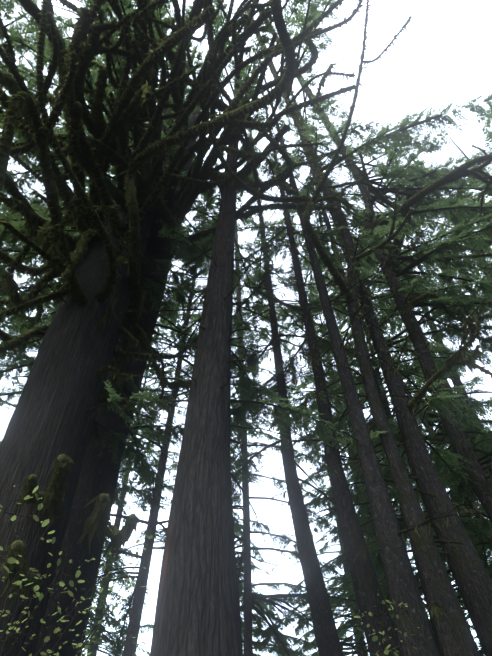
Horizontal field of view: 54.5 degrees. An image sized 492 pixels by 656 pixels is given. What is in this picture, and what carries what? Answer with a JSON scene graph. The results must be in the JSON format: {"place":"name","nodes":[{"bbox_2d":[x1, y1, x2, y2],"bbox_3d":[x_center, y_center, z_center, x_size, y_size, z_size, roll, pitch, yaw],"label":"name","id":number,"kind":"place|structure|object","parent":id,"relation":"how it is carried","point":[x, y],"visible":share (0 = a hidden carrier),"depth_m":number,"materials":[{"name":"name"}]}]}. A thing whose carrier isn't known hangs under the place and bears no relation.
{"place":"outdoors","nodes":[
{"label":"outdoors","id":0,"kind":"place"},
{"bbox_2d":[0,485,431,655],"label":"shrub","id":1,"kind":"object","parent":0,"point":[11,560],"depth_m":2.42,"materials":[{"name":"green plant"}]},
{"bbox_2d":[0,0,491,655],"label":"moss fringe","id":2,"kind":"object","parent":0,"point":[44,234],"visible":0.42,"depth_m":11.21,"materials":[{"name":"plant"}]},
{"bbox_2d":[0,0,491,655],"label":"sky","id":3,"kind":"structure","parent":0,"point":[444,56],"materials":[{"name":"white"}]},
{"bbox_3d":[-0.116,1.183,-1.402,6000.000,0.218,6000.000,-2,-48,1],"label":"ground","id":4,"kind":"structure","parent":0,"visible":0},
{"bbox_2d":[78,507,111,655],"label":"tree","id":5,"kind":"object","parent":4,"relation":"on","point":[83,636],"visible":0.04,"depth_m":30.24,"materials":[{"name":"brown plant"}]},
{"bbox_2d":[0,44,197,655],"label":"red cedar tree","id":6,"kind":"object","parent":4,"relation":"on","point":[48,424],"visible":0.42,"depth_m":8.72,"materials":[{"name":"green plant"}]},
{"bbox_2d":[0,0,491,582],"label":"tree branches","id":7,"kind":"object","parent":6,"relation":"attached to","point":[130,186],"visible":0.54,"depth_m":11.88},
{"bbox_2d":[87,372,146,655],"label":"tree","id":8,"kind":"object","parent":4,"relation":"on","point":[117,522],"visible":0.12,"depth_m":41.61,"materials":[{"name":"brown plant"}]},
{"bbox_2d":[34,108,200,655],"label":"tree trunk","id":9,"kind":"object","parent":4,"relation":"on","point":[99,474],"visible":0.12,"depth_m":9.91,"materials":[{"name":"brown plant"}]},
{"bbox_2d":[122,202,206,655],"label":"tree trunk","id":10,"kind":"object","parent":4,"relation":"on","point":[136,610],"visible":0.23,"depth_m":14.66,"materials":[{"name":"brown plant"}]},
{"bbox_2d":[150,31,243,655],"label":"douglas fir tree","id":11,"kind":"object","parent":4,"relation":"on","point":[197,612],"visible":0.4,"depth_m":6.79,"materials":[{"name":"brown plant"}]},
{"bbox_2d":[235,220,252,655],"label":"tree trunk","id":12,"kind":"object","parent":4,"relation":"on","point":[248,635],"visible":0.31,"depth_m":18.00,"materials":[{"name":"brown plant"}]},
{"bbox_2d":[245,93,343,655],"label":"hemlock tree","id":13,"kind":"object","parent":4,"relation":"on","point":[326,635],"visible":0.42,"depth_m":10.12,"materials":[{"name":"brown plant"}]},
{"bbox_2d":[262,93,401,655],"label":"hemlock tree","id":14,"kind":"object","parent":4,"relation":"on","point":[367,588],"visible":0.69,"depth_m":8.72,"materials":[{"name":"brown plant"}]},
{"bbox_2d":[256,48,439,655],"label":"hemlock tree","id":15,"kind":"object","parent":4,"relation":"on","point":[402,584],"visible":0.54,"depth_m":7.60,"materials":[{"name":"brown plant"}]},
{"bbox_2d":[330,484,367,655],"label":"tree","id":16,"kind":"object","parent":4,"relation":"on","point":[355,611],"visible":0.1,"depth_m":33.67,"materials":[{"name":"brown plant"}]},
{"bbox_2d":[319,315,379,578],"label":"tree","id":17,"kind":"object","parent":4,"relation":"on","point":[349,452],"visible":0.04,"depth_m":42.66,"materials":[{"name":"brown plant"}]},
{"bbox_2d":[246,10,480,655],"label":"hemlock tree","id":18,"kind":"object","parent":4,"relation":"on","point":[455,637],"visible":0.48,"depth_m":7.67,"materials":[{"name":"brown plant"}]},
{"bbox_2d":[344,404,398,641],"bbox_3d":[7.774,9.582,31.816,0.809,37.918,0.776,-2,-48,1],"label":"tree","id":19,"kind":"object","parent":4,"relation":"on","point":[380,565],"visible":0.04,"depth_m":26.77,"materials":[{"name":"brown plant"}]},
{"bbox_2d":[253,0,491,521],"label":"hemlock tree","id":20,"kind":"object","parent":4,"relation":"on","point":[483,492],"visible":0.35,"depth_m":12.80,"materials":[{"name":"brown plant"}]},
{"bbox_2d":[311,169,440,655],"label":"tree","id":21,"kind":"object","parent":4,"relation":"on","point":[342,271],"visible":0.02,"depth_m":16.70,"materials":[{"name":"brown plant"}]},
{"bbox_2d":[364,326,408,475],"bbox_3d":[7.201,6.235,22.425,0.570,28.610,0.585,-17,-50,14],"label":"tree","id":22,"kind":"object","parent":4,"relation":"on","point":[383,393],"visible":0.19,"depth_m":25.74,"materials":[{"name":"plant"}]},
{"bbox_2d":[283,69,491,655],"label":"hemlock tree","id":23,"kind":"object","parent":4,"relation":"on","point":[472,579],"visible":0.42,"depth_m":8.44,"materials":[{"name":"brown plant"}]},
{"bbox_2d":[321,241,491,542],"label":"tree trunk","id":24,"kind":"object","parent":4,"relation":"on","point":[425,424],"visible":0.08,"depth_m":16.10,"materials":[{"name":"brown plant"}]},
{"bbox_2d":[0,0,491,655],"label":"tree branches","id":25,"kind":"object","parent":24,"relation":"attached to","point":[384,190],"visible":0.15,"depth_m":15.35,"materials":[{"name":"green plant"}]},
{"bbox_2d":[0,0,491,655],"bbox_3d":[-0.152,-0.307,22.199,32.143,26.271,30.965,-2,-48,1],"label":"tree foliage","id":26,"kind":"object","parent":25,"relation":"attached to","point":[244,384],"visible":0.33,"depth_m":16.25,"materials":[{"name":"green plant"}]},
{"bbox_2d":[404,147,491,279],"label":"tree","id":27,"kind":"object","parent":4,"relation":"on","point":[470,242],"visible":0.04,"depth_m":30.39,"materials":[{"name":"brown plant"}]},
{"bbox_2d":[410,274,491,472],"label":"tree","id":28,"kind":"object","parent":4,"relation":"on","point":[457,383],"visible":0.06,"depth_m":28.01,"materials":[{"name":"brown plant"}]},
{"bbox_2d":[411,309,491,477],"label":"tree","id":29,"kind":"object","parent":4,"relation":"on","point":[487,471],"visible":0.12,"depth_m":33.45,"materials":[{"name":"plant"}]},
{"bbox_2d":[448,136,491,186],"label":"tree","id":30,"kind":"object","parent":4,"relation":"on","point":[464,154],"visible":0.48,"depth_m":31.07,"materials":[{"name":"plant"}]}
]}

